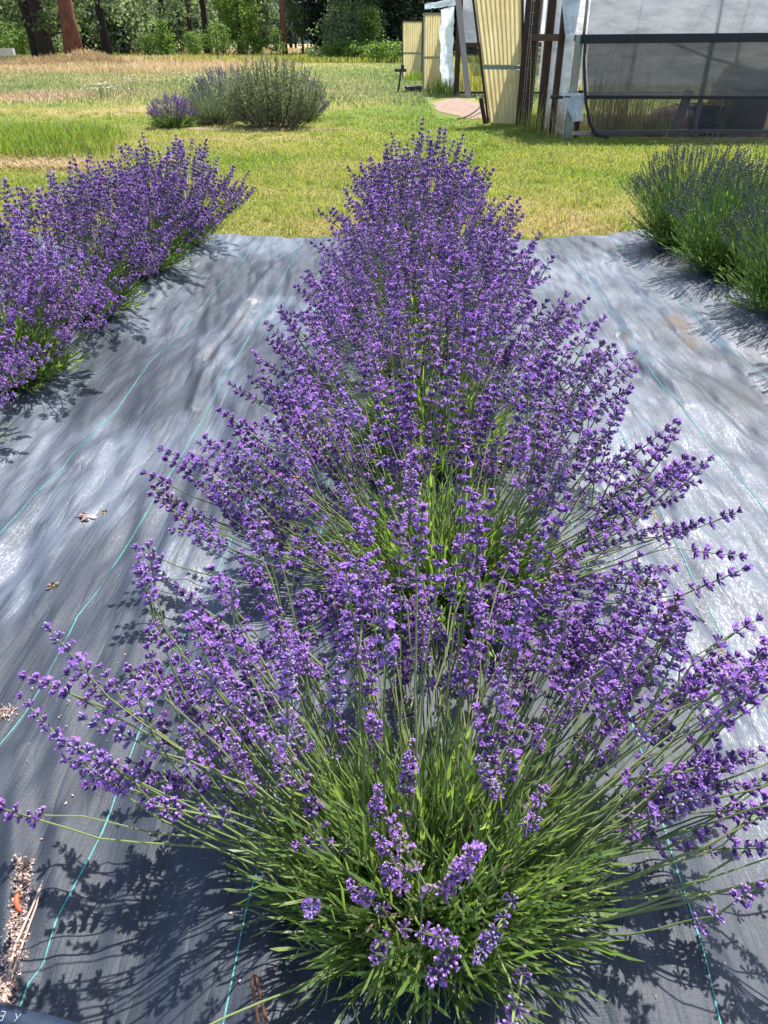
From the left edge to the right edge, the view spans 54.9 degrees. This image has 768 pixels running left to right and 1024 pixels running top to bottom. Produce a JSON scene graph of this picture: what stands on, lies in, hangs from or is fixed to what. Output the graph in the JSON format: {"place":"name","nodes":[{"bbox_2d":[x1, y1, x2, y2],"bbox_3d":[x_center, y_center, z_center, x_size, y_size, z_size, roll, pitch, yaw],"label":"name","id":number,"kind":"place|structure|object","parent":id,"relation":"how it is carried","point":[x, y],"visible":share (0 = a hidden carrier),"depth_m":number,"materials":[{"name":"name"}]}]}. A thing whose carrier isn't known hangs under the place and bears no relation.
{"place":"outdoors","nodes":[
{"label":"outdoors","id":0,"kind":"place"},
{"bbox_2d":[0,118,131,160],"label":"tall grass","id":1,"kind":"structure","parent":0,"point":[18,134],"depth_m":9.22,"materials":[{"name":"green plant"}]},
{"bbox_2d":[0,54,299,74],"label":"dry roadside grass","id":2,"kind":"structure","parent":0,"point":[145,66],"depth_m":34.17,"materials":[{"name":"beige plant"}]},
{"bbox_2d":[3,0,454,43],"bbox_3d":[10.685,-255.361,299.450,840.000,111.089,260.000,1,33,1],"label":"forested hill","id":3,"kind":"structure","parent":0,"point":[306,42],"depth_m":245.62,"materials":[{"name":"green plant"}]},
{"bbox_2d":[1,52,467,62],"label":"verge grass","id":4,"kind":"structure","parent":0,"point":[305,59],"depth_m":43.88,"materials":[{"name":"green plant"}]},
{"bbox_2d":[19,47,454,55],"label":"hay field","id":5,"kind":"structure","parent":0,"point":[295,50],"depth_m":61.75,"materials":[{"name":"beige plant"}]},
{"bbox_2d":[145,127,341,129],"bbox_3d":[-2.233,-6.336,12.196,3.514,0.034,0.518,1,33,1],"label":"bare soil strip","id":6,"kind":"object","parent":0,"point":[250,128],"visible":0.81,"depth_m":12.11,"materials":[{"name":"brown soil"}]},
{"bbox_2d":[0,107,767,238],"bbox_3d":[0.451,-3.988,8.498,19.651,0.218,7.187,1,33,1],"label":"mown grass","id":7,"kind":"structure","parent":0,"point":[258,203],"depth_m":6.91,"materials":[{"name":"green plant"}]},
{"bbox_2d":[0,44,767,237],"bbox_3d":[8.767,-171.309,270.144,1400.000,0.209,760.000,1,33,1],"label":"lawn ground","id":8,"kind":"structure","parent":0,"point":[431,100],"depth_m":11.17,"materials":[{"name":"green plant"}]},
{"bbox_2d":[0,48,14,56],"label":"roadside barrier","id":9,"kind":"object","parent":8,"relation":"on","point":[8,51],"visible":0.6,"depth_m":50.60,"materials":[{"name":"concrete"}]},
{"bbox_2d":[0,20,30,55],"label":"leafy bush","id":10,"kind":"object","parent":8,"relation":"on","point":[19,47],"visible":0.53,"depth_m":52.27,"materials":[{"name":"green plant"}]},
{"bbox_2d":[2,0,55,56],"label":"pine tree","id":11,"kind":"object","parent":8,"relation":"on","point":[45,46],"visible":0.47,"depth_m":43.92,"materials":[{"name":"brown plant"}]},
{"bbox_2d":[0,55,69,66],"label":"dry brush","id":12,"kind":"object","parent":8,"relation":"on","point":[22,60],"visible":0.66,"depth_m":37.17,"materials":[{"name":"beige plant"}]},
{"bbox_2d":[35,51,65,65],"bbox_3d":[-17.644,-23.940,39.046,4.135,0.747,4.089,-21,38,-29],"label":"dry brush","id":13,"kind":"object","parent":8,"relation":"on","point":[51,55],"visible":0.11,"depth_m":38.62,"materials":[{"name":"beige plant"}]},
{"bbox_2d":[0,0,101,56],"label":"pine tree","id":14,"kind":"object","parent":8,"relation":"on","point":[24,16],"visible":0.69,"depth_m":44.39,"materials":[{"name":"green plant"}]},
{"bbox_2d":[57,0,83,57],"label":"pine tree","id":15,"kind":"object","parent":8,"relation":"on","point":[71,37],"visible":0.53,"depth_m":41.98,"materials":[{"name":"red plant"}]},
{"bbox_2d":[43,0,135,54],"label":"pine tree","id":16,"kind":"object","parent":8,"relation":"on","point":[104,37],"visible":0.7,"depth_m":48.62,"materials":[{"name":"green plant"}]},
{"bbox_2d":[49,47,141,66],"bbox_3d":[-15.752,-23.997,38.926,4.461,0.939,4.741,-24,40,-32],"label":"dry brush","id":17,"kind":"object","parent":8,"relation":"on","point":[77,53],"visible":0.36,"depth_m":38.39,"materials":[{"name":"beige plant"}]},
{"bbox_2d":[0,141,190,170],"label":"dry grass","id":18,"kind":"structure","parent":8,"relation":"on","point":[37,162],"depth_m":8.49,"materials":[{"name":"beige plant"}]},
{"bbox_2d":[81,82,129,99],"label":"daisy clump","id":19,"kind":"object","parent":8,"relation":"on","point":[102,91],"visible":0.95,"depth_m":18.16,"materials":[{"name":"white plant"}]},
{"bbox_2d":[119,74,138,88],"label":"daisy clump","id":20,"kind":"object","parent":8,"relation":"on","point":[131,80],"visible":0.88,"depth_m":20.98,"materials":[{"name":"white plant"}]},
{"bbox_2d":[0,0,258,54],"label":"woods","id":21,"kind":"object","parent":8,"relation":"on","point":[128,33],"visible":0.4,"depth_m":57.64,"materials":[{"name":"green plant"}]},
{"bbox_2d":[136,31,174,55],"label":"leafy bush","id":22,"kind":"object","parent":8,"relation":"on","point":[144,40],"visible":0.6,"depth_m":48.22,"materials":[{"name":"green plant"}]},
{"bbox_2d":[121,0,197,53],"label":"pine tree","id":23,"kind":"object","parent":8,"relation":"on","point":[146,3],"visible":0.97,"depth_m":53.27,"materials":[{"name":"green plant"}]},
{"bbox_2d":[151,14,178,55],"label":"young pine","id":24,"kind":"object","parent":8,"relation":"on","point":[165,42],"visible":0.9,"depth_m":46.48,"materials":[{"name":"green plant"}]},
{"bbox_2d":[144,91,200,127],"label":"lavender bush","id":25,"kind":"object","parent":8,"relation":"on","point":[167,119],"visible":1,"depth_m":12.16,"materials":[{"name":"purple plant"}]},
{"bbox_2d":[164,0,209,49],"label":"pine tree","id":26,"kind":"object","parent":8,"relation":"on","point":[189,24],"visible":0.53,"depth_m":55.25,"materials":[{"name":"green plant"}]},
{"bbox_2d":[179,27,204,55],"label":"leafy bush","id":27,"kind":"object","parent":8,"relation":"on","point":[196,49],"visible":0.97,"depth_m":47.48,"materials":[{"name":"green plant"}]},
{"bbox_2d":[173,72,213,97],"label":"daisy clump","id":28,"kind":"object","parent":8,"relation":"on","point":[192,83],"visible":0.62,"depth_m":18.35,"materials":[{"name":"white plant"}]},
{"bbox_2d":[174,0,213,53],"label":"pine tree","id":29,"kind":"object","parent":8,"relation":"on","point":[202,3],"visible":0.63,"depth_m":51.81,"materials":[{"name":"brown plant"}]},
{"bbox_2d":[175,77,238,125],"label":"lavender bush","id":30,"kind":"object","parent":8,"relation":"on","point":[214,113],"visible":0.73,"depth_m":12.54,"materials":[{"name":"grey plant"}]},
{"bbox_2d":[200,19,232,56],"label":"leafy bush","id":31,"kind":"object","parent":8,"relation":"on","point":[217,42],"visible":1,"depth_m":46.53,"materials":[{"name":"green plant"}]},
{"bbox_2d":[187,64,254,107],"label":"lavender bush","id":32,"kind":"object","parent":8,"relation":"on","point":[216,71],"visible":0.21,"depth_m":13.53,"materials":[{"name":"purple plant"}]},
{"bbox_2d":[0,0,455,54],"bbox_3d":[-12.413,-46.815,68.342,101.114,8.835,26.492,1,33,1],"label":"woods","id":33,"kind":"object","parent":8,"relation":"on","point":[176,28],"visible":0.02,"depth_m":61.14,"materials":[{"name":"green plant"}]},
{"bbox_2d":[207,0,262,53],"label":"broadleaf tree","id":34,"kind":"object","parent":8,"relation":"on","point":[235,24],"visible":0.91,"depth_m":49.59,"materials":[{"name":"green plant"}]},
{"bbox_2d":[236,31,267,55],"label":"leafy bush","id":35,"kind":"object","parent":8,"relation":"on","point":[252,38],"visible":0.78,"depth_m":48.20,"materials":[{"name":"green plant"}]},
{"bbox_2d":[238,0,279,50],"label":"broadleaf tree","id":36,"kind":"object","parent":8,"relation":"on","point":[266,11],"visible":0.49,"depth_m":61.55,"materials":[{"name":"green plant"}]},
{"bbox_2d":[210,48,334,128],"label":"grey shrub","id":37,"kind":"object","parent":8,"relation":"on","point":[262,105],"visible":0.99,"depth_m":11.96,"materials":[{"name":"green plant"}]},
{"bbox_2d":[265,26,285,54],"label":"young pine","id":38,"kind":"object","parent":8,"relation":"on","point":[276,45],"visible":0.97,"depth_m":47.27,"materials":[{"name":"green plant"}]},
{"bbox_2d":[279,0,287,55],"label":"utility pole","id":39,"kind":"object","parent":8,"relation":"on","point":[282,20],"visible":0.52,"depth_m":48.47,"materials":[{"name":"brown wood"}]},
{"bbox_2d":[0,60,588,110],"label":"meadow grass","id":40,"kind":"structure","parent":8,"relation":"on","point":[44,93],"depth_m":22.34,"materials":[{"name":"green plant"}]},
{"bbox_2d":[285,0,316,53],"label":"broadleaf tree","id":41,"kind":"object","parent":8,"relation":"on","point":[293,19],"visible":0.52,"depth_m":57.95,"materials":[{"name":"green plant"}]},
{"bbox_2d":[284,68,329,121],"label":"lavender bush","id":42,"kind":"object","parent":8,"relation":"on","point":[323,107],"visible":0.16,"depth_m":13.19,"materials":[{"name":"green plant"}]},
{"bbox_2d":[291,0,347,52],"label":"conifer tree","id":43,"kind":"object","parent":8,"relation":"on","point":[314,12],"visible":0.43,"depth_m":51.99,"materials":[{"name":"green plant"}]},
{"bbox_2d":[8,226,634,239],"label":"edge tufts","id":44,"kind":"object","parent":8,"relation":"on","point":[547,236],"visible":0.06,"depth_m":5.65,"materials":[{"name":"green plant"}]},
{"bbox_2d":[319,35,363,58],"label":"leafy bush","id":45,"kind":"object","parent":8,"relation":"on","point":[338,48],"visible":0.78,"depth_m":44.58,"materials":[{"name":"green plant"}]},
{"bbox_2d":[302,0,400,56],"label":"conifer tree","id":46,"kind":"object","parent":8,"relation":"on","point":[344,24],"visible":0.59,"depth_m":45.95,"materials":[{"name":"green plant"}]},
{"bbox_2d":[351,5,387,52],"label":"young tree","id":47,"kind":"object","parent":8,"relation":"on","point":[370,14],"visible":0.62,"depth_m":44.85,"materials":[{"name":"green plant"}]},
{"bbox_2d":[349,37,414,62],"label":"leafy bush","id":48,"kind":"object","parent":8,"relation":"on","point":[394,48],"visible":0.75,"depth_m":43.65,"materials":[{"name":"green plant"}]},
{"bbox_2d":[0,229,767,1023],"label":"ground fabric","id":49,"kind":"object","parent":8,"relation":"on","point":[168,359],"visible":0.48,"depth_m":1.91,"materials":[{"name":"grey fabric"}]},
{"bbox_2d":[0,703,21,720],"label":"petal chaff","id":50,"kind":"object","parent":49,"relation":"on","point":[7,713],"visible":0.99,"depth_m":1.63,"materials":[{"name":"beige plant"}]},
{"bbox_2d":[0,853,35,1002],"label":"petal chaff","id":51,"kind":"object","parent":49,"relation":"on","point":[22,902],"visible":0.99,"depth_m":1.24,"materials":[{"name":"beige plant"}]},
{"bbox_2d":[13,892,21,912],"bbox_3d":[-0.626,0.667,1.262,0.012,0.013,0.037,-14,35,-20],"label":"bark chip","id":52,"kind":"object","parent":51,"relation":"on","point":[16,903],"visible":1,"depth_m":1.26,"materials":[{"name":"orange wood"}]},
{"bbox_2d":[1,880,42,1001],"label":"straw stalk","id":53,"kind":"object","parent":49,"relation":"on","point":[4,996],"visible":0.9,"depth_m":1.21,"materials":[{"name":"beige plant"}]},
{"bbox_2d":[0,329,51,440],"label":"lavender bush","id":54,"kind":"object","parent":49,"relation":"on","point":[10,371],"visible":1,"depth_m":2.57,"materials":[{"name":"purple plant"}]},
{"bbox_2d":[0,1002,80,1023],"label":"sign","id":55,"kind":"object","parent":49,"relation":"on","point":[10,1013],"visible":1,"depth_m":1.08,"materials":[{"name":"blue plastic"}]},
{"bbox_2d":[46,582,58,588],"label":"dry leaf clump","id":56,"kind":"object","parent":49,"relation":"on","point":[52,584],"visible":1,"depth_m":1.99,"materials":[{"name":"beige plant"}]},
{"bbox_2d":[0,209,126,399],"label":"lavender bush","id":57,"kind":"object","parent":49,"relation":"on","point":[24,302],"visible":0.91,"depth_m":3.00,"materials":[{"name":"purple plant"}]},
{"bbox_2d":[76,511,96,520],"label":"dry leaf clump","id":58,"kind":"object","parent":49,"relation":"on","point":[85,518],"visible":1,"depth_m":2.28,"materials":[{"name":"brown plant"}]},
{"bbox_2d":[0,158,175,323],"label":"lavender bush","id":59,"kind":"object","parent":49,"relation":"on","point":[117,252],"visible":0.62,"depth_m":3.73,"materials":[{"name":"purple plant"}]},
{"bbox_2d":[8,651,184,803],"bbox_3d":[-0.670,0.453,1.616,0.403,0.030,0.512,1,33,1],"label":"petal chaff","id":60,"kind":"object","parent":49,"relation":"on","point":[78,718],"visible":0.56,"depth_m":1.65,"materials":[{"name":"purple plant"}]},
{"bbox_2d":[24,146,227,276],"bbox_3d":[-1.558,-1.809,4.441,1.081,0.716,1.055,-23,39,-31],"label":"lavender bush","id":61,"kind":"object","parent":49,"relation":"on","point":[162,208],"visible":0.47,"depth_m":4.41,"materials":[{"name":"purple plant"}]},
{"bbox_2d":[96,132,255,245],"bbox_3d":[-1.460,-2.237,5.117,1.162,0.727,0.994,1,33,1],"label":"lavender bush","id":62,"kind":"object","parent":49,"relation":"on","point":[238,192],"visible":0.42,"depth_m":5.07,"materials":[{"name":"purple plant"}]},
{"bbox_2d":[41,410,352,1018],"bbox_3d":[-0.258,-0.131,2.503,0.772,0.069,3.360,1,33,1],"label":"petal chaff","id":63,"kind":"object","parent":49,"relation":"on","point":[235,789],"visible":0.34,"depth_m":1.49,"materials":[{"name":"plant"}]},
{"bbox_2d":[250,973,268,1023],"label":"wire staple","id":64,"kind":"object","parent":49,"relation":"on","point":[254,976],"visible":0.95,"depth_m":1.06,"materials":[{"name":"metal"}]},
{"bbox_2d":[0,445,767,1023],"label":"lavender bush","id":65,"kind":"object","parent":49,"relation":"on","point":[464,881],"visible":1,"depth_m":1.20,"materials":[{"name":"purple plant"}]},
{"bbox_2d":[345,118,491,249],"bbox_3d":[0.237,-2.139,4.887,0.974,0.814,0.922,1,33,1],"label":"lavender bush","id":66,"kind":"object","parent":49,"relation":"on","point":[374,173],"visible":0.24,"depth_m":4.81,"materials":[{"name":"purple plant"}]},
{"bbox_2d":[317,144,521,283],"bbox_3d":[0.195,-1.674,4.203,1.176,0.729,1.058,1,33,1],"label":"lavender bush","id":67,"kind":"object","parent":49,"relation":"on","point":[445,197],"visible":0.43,"depth_m":4.20,"materials":[{"name":"purple plant"}]},
{"bbox_2d":[299,168,550,327],"bbox_3d":[0.191,-1.292,3.643,1.182,0.728,1.186,1,33,1],"label":"lavender bush","id":68,"kind":"object","parent":49,"relation":"on","point":[442,241],"visible":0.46,"depth_m":3.58,"materials":[{"name":"purple plant"}]},
{"bbox_2d":[130,647,733,1022],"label":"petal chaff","id":69,"kind":"object","parent":49,"relation":"on","point":[513,949],"visible":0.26,"depth_m":1.19,"materials":[{"name":"purple plant"}]},
{"bbox_2d":[227,243,639,492],"bbox_3d":[0.150,-0.474,2.379,1.332,0.697,1.152,1,33,1],"label":"lavender bush","id":70,"kind":"object","parent":49,"relation":"on","point":[459,323],"visible":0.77,"depth_m":2.45,"materials":[{"name":"purple plant"}]},
{"bbox_2d":[288,192,598,390],"bbox_3d":[0.185,-0.901,3.011,1.091,0.722,1.134,-20,38,-28],"label":"lavender bush","id":71,"kind":"object","parent":49,"relation":"on","point":[352,295],"visible":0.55,"depth_m":3.00,"materials":[{"name":"purple plant"}]},
{"bbox_2d":[138,325,753,691],"bbox_3d":[0.136,-0.115,1.828,1.448,0.706,1.202,-17,36,-24],"label":"lavender bush","id":72,"kind":"object","parent":49,"relation":"on","point":[499,535],"visible":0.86,"depth_m":1.85,"materials":[{"name":"purple plant"}]},
{"bbox_2d":[637,460,740,670],"bbox_3d":[0.856,0.119,2.159,0.065,0.036,1.142,2,33,3],"label":"irrigation line","id":73,"kind":"object","parent":49,"relation":"on","point":[682,573],"visible":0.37,"depth_m":2.09,"materials":[{"name":"plastic"}]},
{"bbox_2d":[618,131,767,248],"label":"lavender bush","id":74,"kind":"object","parent":49,"relation":"on","point":[661,225],"visible":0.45,"depth_m":4.93,"materials":[{"name":"green plant"}]},
{"bbox_2d":[658,142,767,280],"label":"lavender bush","id":75,"kind":"object","parent":49,"relation":"on","point":[711,249],"visible":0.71,"depth_m":4.31,"materials":[{"name":"green plant"}]},
{"bbox_2d":[713,188,767,314],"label":"lavender bush","id":76,"kind":"object","parent":49,"relation":"on","point":[759,277],"visible":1,"depth_m":3.72,"materials":[{"name":"green plant"}]},
{"bbox_2d":[366,0,419,53],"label":"conifer tree","id":77,"kind":"object","parent":8,"relation":"on","point":[389,7],"visible":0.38,"depth_m":47.80,"materials":[{"name":"green plant"}]},
{"bbox_2d":[395,65,405,92],"bbox_3d":[0.453,-11.899,20.349,0.320,0.694,0.240,1,33,1],"label":"black stand","id":78,"kind":"object","parent":8,"relation":"on","point":[402,69],"visible":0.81,"depth_m":20.14,"materials":[{"name":"plastic"}]},
{"bbox_2d":[401,69,422,80],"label":"weed clump","id":79,"kind":"object","parent":8,"relation":"on","point":[412,75],"visible":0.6,"depth_m":26.26,"materials":[{"name":"green plant"}]},
{"bbox_2d":[402,20,424,76],"bbox_3d":[1.528,-17.996,28.796,0.807,1.992,3.347,10,34,15],"label":"greenhouse","id":80,"kind":"object","parent":8,"relation":"on","point":[412,35],"visible":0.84,"depth_m":27.48,"materials":[{"name":"metal"}]},
{"bbox_2d":[402,20,422,76],"bbox_3d":[1.047,-17.231,27.538,0.789,1.800,0.070,1,33,1],"label":"door","id":81,"kind":"structure","parent":80,"relation":"in","point":[412,30],"depth_m":27.47,"materials":[{"name":"metal"}]},
{"bbox_2d":[404,86,422,91],"bbox_3d":[0.820,-11.818,20.663,0.509,0.145,0.407,1,33,1],"label":"black tray","id":82,"kind":"object","parent":8,"relation":"on","point":[412,88],"visible":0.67,"depth_m":20.52,"materials":[{"name":"plastic"}]},
{"bbox_2d":[401,0,456,52],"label":"conifer tree","id":83,"kind":"object","parent":8,"relation":"on","point":[419,5],"visible":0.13,"depth_m":50.45,"materials":[{"name":"green plant"}]},
{"bbox_2d":[415,77,464,96],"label":"weed clump","id":84,"kind":"object","parent":8,"relation":"on","point":[439,88],"visible":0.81,"depth_m":19.36,"materials":[{"name":"green plant"}]},
{"bbox_2d":[440,5,456,54],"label":"conifer tree","id":85,"kind":"object","parent":8,"relation":"on","point":[455,25],"visible":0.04,"depth_m":49.70,"materials":[{"name":"green plant"}]},
{"bbox_2d":[455,0,470,97],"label":"leaning plank","id":86,"kind":"object","parent":8,"relation":"on","point":[463,48],"visible":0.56,"depth_m":18.25,"materials":[{"name":"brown wood"}]},
{"bbox_2d":[453,62,482,90],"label":"weed clump","id":87,"kind":"object","parent":8,"relation":"on","point":[475,82],"visible":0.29,"depth_m":20.64,"materials":[{"name":"yellow plant"}]},
{"bbox_2d":[458,106,479,119],"bbox_3d":[1.775,-7.802,14.300,0.150,0.224,2.064,11,34,17],"label":"irrigation hose","id":88,"kind":"object","parent":8,"relation":"on","point":[473,112],"visible":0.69,"depth_m":13.79,"materials":[{"name":"black plastic"}]},
{"bbox_2d":[479,97,486,123],"bbox_3d":[1.717,-6.905,12.788,0.188,0.468,0.050,1,33,1],"label":"wooden stake","id":89,"kind":"object","parent":8,"relation":"on","point":[482,109],"visible":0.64,"depth_m":12.75,"materials":[{"name":"brown wood"}]},
{"bbox_2d":[422,0,577,95],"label":"greenhouse","id":90,"kind":"object","parent":8,"relation":"on","point":[438,40],"visible":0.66,"depth_m":19.32,"materials":[{"name":"metal"}]},
{"bbox_2d":[422,13,441,89],"bbox_3d":[1.352,-12.764,20.530,0.570,1.824,0.070,1,33,1],"label":"door","id":91,"kind":"structure","parent":90,"relation":"in","point":[432,21],"depth_m":20.48,"materials":[{"name":"metal"}]},
{"bbox_2d":[506,103,564,135],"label":"weed clump","id":92,"kind":"object","parent":8,"relation":"on","point":[533,115],"visible":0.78,"depth_m":11.62,"materials":[{"name":"green plant"}]},
{"bbox_2d":[527,56,590,135],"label":"weed clump","id":93,"kind":"object","parent":8,"relation":"on","point":[586,127],"visible":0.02,"depth_m":11.34,"materials":[{"name":"green plant"}]},
{"bbox_2d":[535,89,589,139],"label":"weed clump","id":94,"kind":"object","parent":8,"relation":"on","point":[559,127],"visible":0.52,"depth_m":11.17,"materials":[{"name":"green plant"}]},
{"bbox_2d":[472,0,767,138],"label":"greenhouse","id":95,"kind":"object","parent":8,"relation":"on","point":[671,68],"visible":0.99,"depth_m":10.68,"materials":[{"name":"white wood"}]},
{"bbox_2d":[472,0,523,123],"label":"door","id":96,"kind":"structure","parent":95,"relation":"in","point":[500,25],"depth_m":12.09,"materials":[{"name":"metal"}]},
{"bbox_2d":[433,98,488,118],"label":"bare soil path","id":97,"kind":"structure","parent":0,"point":[461,107],"depth_m":15.68,"materials":[{"name":"beige soil"}]},
{"bbox_2d":[436,347,732,998],"bbox_3d":[0.535,-0.056,2.390,0.738,0.059,3.254,1,33,1],"label":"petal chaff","id":98,"kind":"object","parent":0,"point":[617,786],"visible":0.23,"depth_m":1.31,"materials":[{"name":"plant"}]},
{"bbox_2d":[580,116,767,145],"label":"bare soil floor","id":99,"kind":"structure","parent":0,"point":[715,138],"depth_m":10.96,"materials":[{"name":"brown soil"}]}
]}

